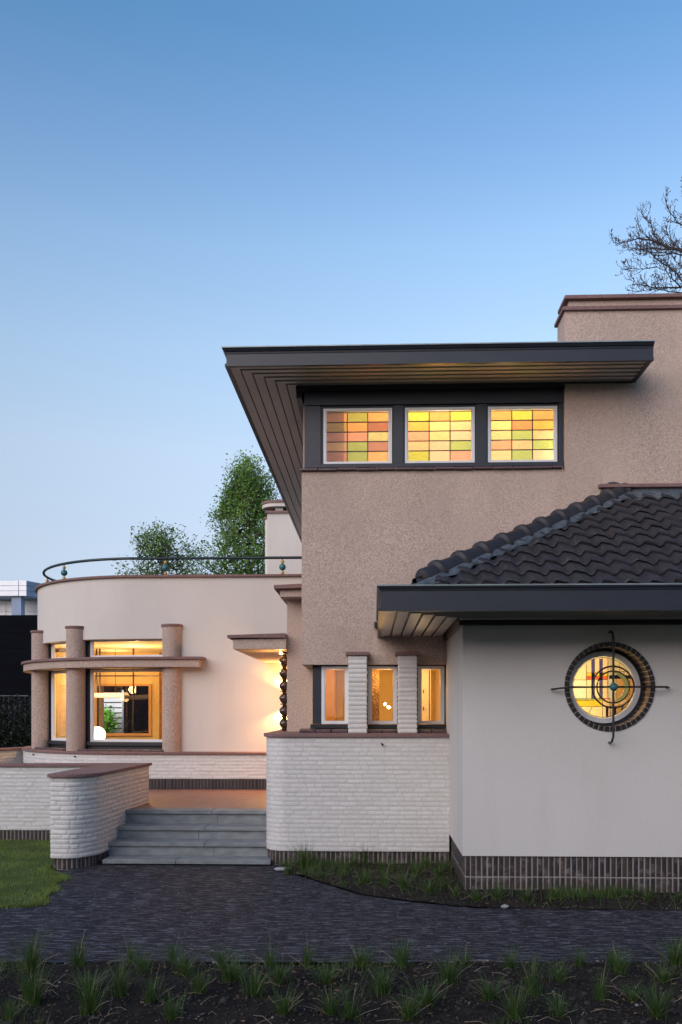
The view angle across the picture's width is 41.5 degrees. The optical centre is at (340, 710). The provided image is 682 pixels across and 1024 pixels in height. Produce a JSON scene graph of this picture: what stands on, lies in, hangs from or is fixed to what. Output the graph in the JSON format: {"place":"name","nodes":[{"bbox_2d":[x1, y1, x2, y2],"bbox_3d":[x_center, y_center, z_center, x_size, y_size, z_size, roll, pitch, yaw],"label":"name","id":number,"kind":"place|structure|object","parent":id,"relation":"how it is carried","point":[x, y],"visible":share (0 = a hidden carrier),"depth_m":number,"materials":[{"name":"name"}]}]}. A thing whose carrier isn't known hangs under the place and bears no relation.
{"place":"outdoors","nodes":[
{"label":"outdoors","id":0,"kind":"place"},
{"bbox_2d":[0,581,41,614],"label":"modern building","id":1,"kind":"structure","parent":0,"point":[18,597],"depth_m":45.85,"materials":[{"name":"white"}]},
{"bbox_2d":[0,838,74,908],"bbox_3d":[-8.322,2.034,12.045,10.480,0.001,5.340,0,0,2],"label":"lawn","id":2,"kind":"structure","parent":0,"point":[22,879],"depth_m":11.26,"materials":[{"name":"green plant"}]},
{"bbox_2d":[0,763,106,839],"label":"garden wall","id":3,"kind":"structure","parent":2,"relation":"on","point":[25,800],"depth_m":14.14,"materials":[{"name":"white brick"}]},
{"bbox_2d":[94,727,105,738],"bbox_3d":[-4.721,0.468,17.436,0.310,0.325,0.310,0,0,2],"label":"globe lamp","id":4,"kind":"object","parent":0,"point":[99,732],"visible":0.48,"depth_m":17.33,"materials":[{"name":"beige glass"}]},
{"bbox_2d":[133,789,266,807],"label":"terrace","id":5,"kind":"structure","parent":0,"point":[207,798],"depth_m":14.69,"materials":[{"name":"red tile"}]},
{"bbox_2d":[0,747,22,762],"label":"back garden wall","id":6,"kind":"structure","parent":5,"relation":"on","point":[11,755],"depth_m":18.69,"materials":[{"name":"white brick"}]},
{"bbox_2d":[21,746,266,788],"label":"terrace wall","id":7,"kind":"structure","parent":5,"relation":"on","point":[206,770],"depth_m":16.44,"materials":[{"name":"white brick"}]},
{"bbox_2d":[0,728,670,965],"bbox_3d":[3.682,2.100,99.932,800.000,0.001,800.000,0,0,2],"label":"ground","id":8,"kind":"structure","parent":0,"point":[297,963],"depth_m":7.51,"materials":[{"name":"brown soil"}]},
{"bbox_2d":[0,694,30,747],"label":"hedge","id":9,"kind":"object","parent":8,"relation":"on","point":[8,738],"visible":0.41,"depth_m":22.52,"materials":[{"name":"green plant"}]},
{"bbox_2d":[0,615,148,747],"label":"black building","id":10,"kind":"structure","parent":8,"relation":"on","point":[15,644],"depth_m":30.42,"materials":[{"name":"black"}]},
{"bbox_2d":[47,763,151,869],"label":"stair wall","id":11,"kind":"structure","parent":8,"relation":"on","point":[90,805],"depth_m":11.81,"materials":[{"name":"white brick"}]},
{"bbox_2d":[104,690,123,732],"bbox_3d":[-6.289,0.740,24.183,0.890,2.600,0.070,0,0,2],"label":"garden screen","id":12,"kind":"object","parent":8,"relation":"on","point":[117,709],"visible":0.23,"depth_m":24.14,"materials":[{"name":"white wood"}]},
{"bbox_2d":[104,705,129,732],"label":"garden shrub","id":13,"kind":"object","parent":8,"relation":"on","point":[109,722],"visible":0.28,"depth_m":23.36,"materials":[{"name":"green plant"}]},
{"bbox_2d":[111,517,223,574],"bbox_3d":[-6.133,-2.163,31.483,4.038,9.019,4.084,0,0,2],"label":"tree","id":14,"kind":"object","parent":8,"relation":"on","point":[159,550],"visible":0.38,"depth_m":30.94,"materials":[{"name":"green plant"}]},
{"bbox_2d":[167,446,282,574],"bbox_3d":[-3.494,-3.788,34.220,6.726,12.270,6.536,0,0,2],"label":"tall tree","id":15,"kind":"object","parent":8,"relation":"on","point":[243,492],"visible":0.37,"depth_m":33.52,"materials":[{"name":"green plant"}]},
{"bbox_2d":[21,293,681,892],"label":"villa","id":16,"kind":"object","parent":8,"relation":"on","point":[485,543],"visible":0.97,"depth_m":12.05,"materials":[{"name":"paint"}]},
{"bbox_2d":[51,671,65,740],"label":"window","id":17,"kind":"structure","parent":16,"relation":"in","point":[55,672],"depth_m":17.96,"materials":[{"name":"white paint"}]},
{"bbox_2d":[51,642,65,657],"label":"window","id":18,"kind":"structure","parent":16,"relation":"in","point":[52,645],"depth_m":17.96,"materials":[{"name":"white paint"}]},
{"bbox_2d":[59,685,65,735],"bbox_3d":[-5.884,-0.010,19.282,0.300,1.100,0.015,0,0,2],"label":"cupboard door","id":19,"kind":"structure","parent":16,"relation":"in","point":[62,688],"depth_m":19.28,"materials":[{"name":"white wood"}]},
{"bbox_2d":[94,649,120,697],"bbox_3d":[-5.127,-0.815,19.602,0.630,1.051,0.104,0,0,2],"label":"pendant lamp","id":20,"kind":"object","parent":16,"relation":"hanging from","point":[107,695],"visible":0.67,"depth_m":19.56,"materials":[{"name":"white"}]},
{"bbox_2d":[95,684,151,735],"bbox_3d":[-5.068,-0.025,20.921,1.330,1.210,0.040,0,0,2],"label":"window","id":21,"kind":"structure","parent":16,"relation":"in","point":[150,685],"depth_m":20.90,"materials":[{"name":"brown wood"}]},
{"bbox_2d":[90,669,161,741],"bbox_3d":[-4.027,-0.100,17.029,1.524,1.370,0.050,0,0,11],"label":"window","id":22,"kind":"structure","parent":16,"relation":"in","point":[92,739],"depth_m":17.10,"materials":[{"name":"white paint"}]},
{"bbox_2d":[90,639,161,656],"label":"window","id":23,"kind":"structure","parent":16,"relation":"in","point":[91,641],"depth_m":17.05,"materials":[{"name":"white paint"}]},
{"bbox_2d":[42,556,301,581],"bbox_3d":[-3.821,-2.702,18.488,3.961,0.365,6.750,0,0,-33],"label":"roof railing","id":24,"kind":"object","parent":16,"relation":"on","point":[165,567],"visible":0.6,"depth_m":16.86,"materials":[{"name":"black metal"}]},
{"bbox_2d":[321,666,348,723],"bbox_3d":[-0.081,-0.217,12.359,0.372,0.790,0.050,0,0,2],"label":"window","id":25,"kind":"structure","parent":16,"relation":"in","point":[323,668],"depth_m":12.34,"materials":[{"name":"white paint"}]},
{"bbox_2d":[323,408,391,463],"bbox_3d":[0.226,-3.745,12.290,0.931,0.760,0.050,0,0,2],"label":"window","id":26,"kind":"structure","parent":16,"relation":"in","point":[354,415],"depth_m":12.29,"materials":[{"name":"glass"}]},
{"bbox_2d":[368,666,396,723],"bbox_3d":[0.568,-0.217,12.335,0.397,0.790,0.050,0,0,2],"label":"window","id":27,"kind":"structure","parent":16,"relation":"in","point":[370,668],"depth_m":12.31,"materials":[{"name":"white paint"}]},
{"bbox_2d":[422,669,430,720],"bbox_3d":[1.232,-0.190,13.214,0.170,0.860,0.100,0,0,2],"label":"inner door","id":28,"kind":"structure","parent":16,"relation":"in","point":[425,673],"depth_m":13.16,"materials":[{"name":"white wood"}]},
{"bbox_2d":[418,666,443,723],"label":"window","id":29,"kind":"structure","parent":16,"relation":"in","point":[420,668],"depth_m":12.29,"materials":[{"name":"white paint"}]},
{"bbox_2d":[405,407,474,462],"bbox_3d":[1.343,-3.745,12.249,0.944,0.760,0.050,0,0,2],"label":"window","id":30,"kind":"structure","parent":16,"relation":"in","point":[411,456],"depth_m":12.25,"materials":[{"name":"yellow glass"}]},
{"bbox_2d":[488,406,556,461],"bbox_3d":[2.459,-3.745,12.208,0.931,0.760,0.050,0,0,2],"label":"window","id":31,"kind":"structure","parent":16,"relation":"in","point":[522,429],"depth_m":12.21,"materials":[{"name":"yellow glass"}]},
{"bbox_2d":[570,648,642,725],"bbox_3d":[2.963,-0.267,10.165,0.904,0.904,0.065,0,0,2],"label":"round window","id":32,"kind":"structure","parent":16,"relation":"in","point":[627,711],"depth_m":10.15,"materials":[{"name":"glass"}]},
{"bbox_2d":[264,730,448,866],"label":"brick wall","id":33,"kind":"structure","parent":8,"relation":"on","point":[332,796],"depth_m":11.78,"materials":[{"name":"white brick"}]},
{"bbox_2d":[609,180,681,293],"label":"bare tree","id":34,"kind":"object","parent":8,"relation":"on","point":[658,242],"visible":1,"depth_m":29.62,"materials":[{"name":"brown plant"}]},
{"bbox_2d":[0,862,681,961],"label":"paving","id":35,"kind":"structure","parent":0,"point":[219,905],"depth_m":8.63,"materials":[{"name":"grey stone"}]},
{"bbox_2d":[102,808,271,864],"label":"stone steps","id":36,"kind":"structure","parent":35,"relation":"on","point":[191,835],"depth_m":12.57,"materials":[{"name":"grey stone"}]},
{"bbox_2d":[0,957,681,1023],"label":"soil","id":37,"kind":"structure","parent":0,"point":[463,1016],"depth_m":6.38,"materials":[{"name":"brown soil"}]},
{"bbox_2d":[0,989,27,1019],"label":"grass tuft","id":38,"kind":"object","parent":37,"relation":"on","point":[8,1011],"visible":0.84,"depth_m":5.98,"materials":[{"name":"plant"}]},
{"bbox_2d":[1,927,58,976],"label":"grass tuft","id":39,"kind":"object","parent":37,"relation":"on","point":[32,957],"visible":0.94,"depth_m":6.93,"materials":[{"name":"plant"}]},
{"bbox_2d":[0,958,63,1008],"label":"grass tuft","id":40,"kind":"object","parent":37,"relation":"on","point":[30,992],"visible":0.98,"depth_m":6.25,"materials":[{"name":"plant"}]},
{"bbox_2d":[66,930,91,967],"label":"grass tuft","id":41,"kind":"object","parent":37,"relation":"on","point":[78,961],"visible":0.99,"depth_m":7.06,"materials":[{"name":"plant"}]},
{"bbox_2d":[63,963,113,992],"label":"grass tuft","id":42,"kind":"object","parent":37,"relation":"on","point":[91,983],"visible":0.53,"depth_m":6.53,"materials":[{"name":"plant"}]},
{"bbox_2d":[57,964,135,1016],"bbox_3d":[-1.658,1.876,6.063,0.535,0.333,0.505,0,0,-35],"label":"grass tuft","id":43,"kind":"object","parent":37,"relation":"on","point":[89,1001],"visible":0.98,"depth_m":6.02,"materials":[{"name":"plant"}]},
{"bbox_2d":[99,953,153,998],"bbox_3d":[-1.540,1.887,6.412,0.416,0.298,0.456,0,0,-2],"label":"grass tuft","id":44,"kind":"object","parent":37,"relation":"on","point":[119,991],"visible":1,"depth_m":6.39,"materials":[{"name":"plant"}]},
{"bbox_2d":[117,937,143,964],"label":"grass tuft","id":45,"kind":"object","parent":37,"relation":"on","point":[130,956],"visible":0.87,"depth_m":7.13,"materials":[{"name":"plant"}]},
{"bbox_2d":[127,943,163,974],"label":"grass tuft","id":46,"kind":"object","parent":37,"relation":"on","point":[142,967],"visible":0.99,"depth_m":6.93,"materials":[{"name":"plant"}]},
{"bbox_2d":[134,964,172,1004],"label":"grass tuft","id":47,"kind":"object","parent":37,"relation":"on","point":[150,996],"visible":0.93,"depth_m":6.23,"materials":[{"name":"plant"}]},
{"bbox_2d":[147,987,193,1023],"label":"grass tuft","id":48,"kind":"object","parent":37,"relation":"on","point":[172,1014],"visible":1,"depth_m":5.88,"materials":[{"name":"plant"}]},
{"bbox_2d":[162,939,193,961],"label":"grass tuft","id":49,"kind":"object","parent":37,"relation":"on","point":[173,952],"visible":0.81,"depth_m":7.18,"materials":[{"name":"plant"}]},
{"bbox_2d":[160,948,208,976],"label":"grass tuft","id":50,"kind":"object","parent":37,"relation":"on","point":[182,966],"visible":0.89,"depth_m":6.83,"materials":[{"name":"plant"}]},
{"bbox_2d":[171,965,220,997],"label":"grass tuft","id":51,"kind":"object","parent":37,"relation":"on","point":[199,987],"visible":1,"depth_m":6.44,"materials":[{"name":"plant"}]},
{"bbox_2d":[198,939,236,967],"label":"grass tuft","id":52,"kind":"object","parent":37,"relation":"on","point":[219,956],"visible":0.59,"depth_m":7.18,"materials":[{"name":"plant"}]},
{"bbox_2d":[202,947,261,983],"bbox_3d":[-0.827,1.909,6.767,0.586,0.260,0.527,0,0,6],"label":"grass tuft","id":53,"kind":"object","parent":37,"relation":"on","point":[230,976],"visible":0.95,"depth_m":6.75,"materials":[{"name":"plant"}]},
{"bbox_2d":[223,958,295,1000],"bbox_3d":[-0.593,1.907,6.390,0.534,0.252,0.533,0,0,11],"label":"grass tuft","id":54,"kind":"object","parent":37,"relation":"on","point":[256,986],"visible":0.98,"depth_m":6.40,"materials":[{"name":"plant"}]},
{"bbox_2d":[253,941,280,967],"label":"grass tuft","id":55,"kind":"object","parent":37,"relation":"on","point":[269,955],"visible":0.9,"depth_m":7.15,"materials":[{"name":"plant"}]},
{"bbox_2d":[252,955,302,987],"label":"grass tuft","id":56,"kind":"object","parent":37,"relation":"on","point":[278,979],"visible":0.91,"depth_m":6.71,"materials":[{"name":"plant"}]},
{"bbox_2d":[259,982,309,1016],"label":"grass tuft","id":57,"kind":"object","parent":37,"relation":"on","point":[283,1006],"visible":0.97,"depth_m":6.03,"materials":[{"name":"plant"}]},
{"bbox_2d":[292,932,321,969],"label":"grass tuft","id":58,"kind":"object","parent":37,"relation":"on","point":[308,960],"visible":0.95,"depth_m":7.11,"materials":[{"name":"plant"}]},
{"bbox_2d":[303,958,351,987],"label":"grass tuft","id":59,"kind":"object","parent":37,"relation":"on","point":[325,978],"visible":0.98,"depth_m":6.74,"materials":[{"name":"plant"}]},
{"bbox_2d":[305,981,356,1016],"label":"grass tuft","id":60,"kind":"object","parent":37,"relation":"on","point":[330,1007],"visible":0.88,"depth_m":6.08,"materials":[{"name":"plant"}]},
{"bbox_2d":[0,960,680,1023],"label":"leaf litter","id":61,"kind":"object","parent":37,"relation":"on","point":[631,1002],"visible":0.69,"depth_m":6.41,"materials":[{"name":"brown plant"}]},
{"bbox_2d":[0,950,681,1023],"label":"ground cover","id":62,"kind":"object","parent":37,"relation":"on","point":[164,961],"visible":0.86,"depth_m":6.93,"materials":[{"name":"green plant"}]},
{"bbox_2d":[9,867,680,1023],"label":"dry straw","id":63,"kind":"object","parent":37,"relation":"on","point":[353,965],"visible":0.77,"depth_m":6.37,"materials":[{"name":"beige plant"}]},
{"bbox_2d":[327,984,378,1022],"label":"grass tuft","id":64,"kind":"object","parent":37,"relation":"on","point":[349,1013],"visible":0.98,"depth_m":6.00,"materials":[{"name":"plant"}]},
{"bbox_2d":[29,961,677,1023],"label":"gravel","id":65,"kind":"structure","parent":37,"relation":"on","point":[636,1004],"depth_m":6.33,"materials":[{"name":"grey gravel"}]},
{"bbox_2d":[51,960,656,965],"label":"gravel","id":66,"kind":"structure","parent":37,"relation":"on","point":[408,962],"depth_m":7.28,"materials":[{"name":"grey gravel"}]},
{"bbox_2d":[341,943,380,969],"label":"grass tuft","id":67,"kind":"object","parent":37,"relation":"on","point":[358,963],"visible":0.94,"depth_m":7.04,"materials":[{"name":"plant"}]},
{"bbox_2d":[344,959,402,999],"bbox_3d":[0.256,1.919,6.448,0.511,0.235,0.570,0,0,-9],"label":"grass tuft","id":68,"kind":"object","parent":37,"relation":"on","point":[384,984],"visible":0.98,"depth_m":6.45,"materials":[{"name":"plant"}]},
{"bbox_2d":[376,935,423,969],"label":"grass tuft","id":69,"kind":"object","parent":37,"relation":"on","point":[402,961],"visible":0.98,"depth_m":7.06,"materials":[{"name":"plant"}]},
{"bbox_2d":[382,987,428,1020],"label":"grass tuft","id":70,"kind":"object","parent":37,"relation":"on","point":[407,1014],"visible":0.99,"depth_m":5.96,"materials":[{"name":"plant"}]},
{"bbox_2d":[394,972,456,1009],"bbox_3d":[0.586,1.949,6.243,0.522,0.181,0.520,0,0,11],"label":"grass tuft","id":71,"kind":"object","parent":37,"relation":"on","point":[429,999],"visible":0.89,"depth_m":6.24,"materials":[{"name":"plant"}]},
{"bbox_2d":[422,946,477,985],"bbox_3d":[0.798,1.880,6.660,0.467,0.280,0.430,0,0,22],"label":"grass tuft","id":72,"kind":"object","parent":37,"relation":"on","point":[448,973],"visible":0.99,"depth_m":6.63,"materials":[{"name":"plant"}]},
{"bbox_2d":[453,943,474,967],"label":"grass tuft","id":73,"kind":"object","parent":37,"relation":"on","point":[466,963],"visible":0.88,"depth_m":7.10,"materials":[{"name":"plant"}]},
{"bbox_2d":[467,971,518,1003],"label":"grass tuft","id":74,"kind":"object","parent":37,"relation":"on","point":[488,996],"visible":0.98,"depth_m":6.30,"materials":[{"name":"plant"}]},
{"bbox_2d":[491,945,525,970],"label":"grass tuft","id":75,"kind":"object","parent":37,"relation":"on","point":[509,965],"visible":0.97,"depth_m":7.05,"materials":[{"name":"plant"}]},
{"bbox_2d":[485,978,543,1023],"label":"grass tuft","id":76,"kind":"object","parent":37,"relation":"on","point":[514,1008],"visible":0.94,"depth_m":5.88,"materials":[{"name":"plant"}]},
{"bbox_2d":[514,951,565,997],"bbox_3d":[1.383,1.863,6.354,0.415,0.317,0.409,0,0,31],"label":"grass tuft","id":77,"kind":"object","parent":37,"relation":"on","point":[531,981],"visible":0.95,"depth_m":6.36,"materials":[{"name":"plant"}]},
{"bbox_2d":[525,988,593,1018],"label":"grass tuft","id":78,"kind":"object","parent":37,"relation":"on","point":[559,1012],"visible":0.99,"depth_m":5.96,"materials":[{"name":"plant"}]},
{"bbox_2d":[530,956,599,982],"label":"grass tuft","id":79,"kind":"object","parent":37,"relation":"on","point":[559,977],"visible":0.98,"depth_m":6.69,"materials":[{"name":"plant"}]},
{"bbox_2d":[559,943,606,967],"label":"grass tuft","id":80,"kind":"object","parent":37,"relation":"on","point":[580,959],"visible":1,"depth_m":7.04,"materials":[{"name":"plant"}]},
{"bbox_2d":[588,959,612,1002],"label":"grass tuft","id":81,"kind":"object","parent":37,"relation":"on","point":[600,993],"visible":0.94,"depth_m":6.29,"materials":[{"name":"plant"}]},
{"bbox_2d":[589,943,632,965],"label":"grass tuft","id":82,"kind":"object","parent":37,"relation":"on","point":[610,961],"visible":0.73,"depth_m":7.17,"materials":[{"name":"plant"}]},
{"bbox_2d":[602,946,635,974],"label":"grass tuft","id":83,"kind":"object","parent":37,"relation":"on","point":[620,968],"visible":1,"depth_m":6.89,"materials":[{"name":"plant"}]},
{"bbox_2d":[609,980,656,1001],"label":"grass tuft","id":84,"kind":"object","parent":37,"relation":"on","point":[631,997],"visible":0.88,"depth_m":6.34,"materials":[{"name":"plant"}]},
{"bbox_2d":[631,975,681,1020],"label":"grass tuft","id":85,"kind":"object","parent":37,"relation":"on","point":[656,1012],"visible":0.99,"depth_m":5.97,"materials":[{"name":"plant"}]},
{"bbox_2d":[643,932,681,967],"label":"grass tuft","id":86,"kind":"object","parent":37,"relation":"on","point":[675,954],"visible":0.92,"depth_m":7.17,"materials":[{"name":"plant"}]},
{"bbox_2d":[644,959,680,986],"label":"grass tuft","id":87,"kind":"object","parent":37,"relation":"on","point":[662,978],"visible":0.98,"depth_m":6.71,"materials":[{"name":"plant"}]},
{"bbox_2d":[0,0,681,582],"label":"sky","id":88,"kind":"structure","parent":0,"point":[181,181],"materials":[{"name":"blue"}]},
{"bbox_2d":[274,861,681,910],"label":"soil bed","id":89,"kind":"object","parent":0,"point":[585,904],"visible":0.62,"depth_m":9.74,"materials":[{"name":"brown soil"}]},
{"bbox_2d":[280,857,297,874],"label":"grass tuft","id":90,"kind":"object","parent":89,"relation":"on","point":[288,869],"visible":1,"depth_m":11.22,"materials":[{"name":"plant"}]},
{"bbox_2d":[281,841,323,869],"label":"grass tuft","id":91,"kind":"object","parent":89,"relation":"on","point":[303,857],"visible":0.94,"depth_m":11.45,"materials":[{"name":"plant"}]},
{"bbox_2d":[307,869,334,878],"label":"grass tuft","id":92,"kind":"object","parent":89,"relation":"on","point":[318,875],"visible":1,"depth_m":10.81,"materials":[{"name":"plant"}]},
{"bbox_2d":[343,853,361,866],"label":"grass tuft","id":93,"kind":"object","parent":89,"relation":"on","point":[353,859],"visible":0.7,"depth_m":11.55,"materials":[{"name":"plant"}]},
{"bbox_2d":[348,865,380,883],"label":"grass tuft","id":94,"kind":"object","parent":89,"relation":"on","point":[365,879],"visible":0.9,"depth_m":10.46,"materials":[{"name":"plant"}]},
{"bbox_2d":[373,862,396,885],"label":"grass tuft","id":95,"kind":"object","parent":89,"relation":"on","point":[384,881],"visible":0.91,"depth_m":10.27,"materials":[{"name":"plant"}]},
{"bbox_2d":[384,857,399,871],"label":"grass tuft","id":96,"kind":"object","parent":89,"relation":"on","point":[391,864],"visible":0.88,"depth_m":11.22,"materials":[{"name":"plant"}]},
{"bbox_2d":[385,869,418,890],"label":"grass tuft","id":97,"kind":"object","parent":89,"relation":"on","point":[403,882],"visible":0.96,"depth_m":9.99,"materials":[{"name":"plant"}]},
{"bbox_2d":[406,858,427,877],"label":"grass tuft","id":98,"kind":"object","parent":89,"relation":"on","point":[415,872],"visible":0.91,"depth_m":10.81,"materials":[{"name":"plant"}]},
{"bbox_2d":[409,852,437,867],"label":"grass tuft","id":99,"kind":"object","parent":89,"relation":"on","point":[426,865],"visible":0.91,"depth_m":11.45,"materials":[{"name":"plant"}]},
{"bbox_2d":[412,876,439,893],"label":"grass tuft","id":100,"kind":"object","parent":89,"relation":"on","point":[429,890],"visible":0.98,"depth_m":9.86,"materials":[{"name":"plant"}]},
{"bbox_2d":[428,862,446,877],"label":"grass tuft","id":101,"kind":"object","parent":89,"relation":"on","point":[440,873],"visible":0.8,"depth_m":10.75,"materials":[{"name":"plant"}]},
{"bbox_2d":[449,885,463,896],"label":"grass tuft","id":102,"kind":"object","parent":89,"relation":"on","point":[455,890],"visible":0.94,"depth_m":9.69,"materials":[{"name":"plant"}]},
{"bbox_2d":[465,887,488,902],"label":"grass tuft","id":103,"kind":"object","parent":89,"relation":"on","point":[476,898],"visible":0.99,"depth_m":9.48,"materials":[{"name":"plant"}]},
{"bbox_2d":[275,853,681,909],"bbox_3d":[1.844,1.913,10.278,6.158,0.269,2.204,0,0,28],"label":"ground cover","id":104,"kind":"object","parent":89,"relation":"on","point":[474,882],"visible":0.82,"depth_m":9.90,"materials":[{"name":"green plant"}]},
{"bbox_2d":[483,883,507,901],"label":"grass tuft","id":105,"kind":"object","parent":89,"relation":"on","point":[498,894],"visible":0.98,"depth_m":9.54,"materials":[{"name":"plant"}]},
{"bbox_2d":[637,887,659,899],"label":"grass tuft","id":106,"kind":"object","parent":89,"relation":"on","point":[647,897],"visible":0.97,"depth_m":9.54,"materials":[{"name":"plant"}]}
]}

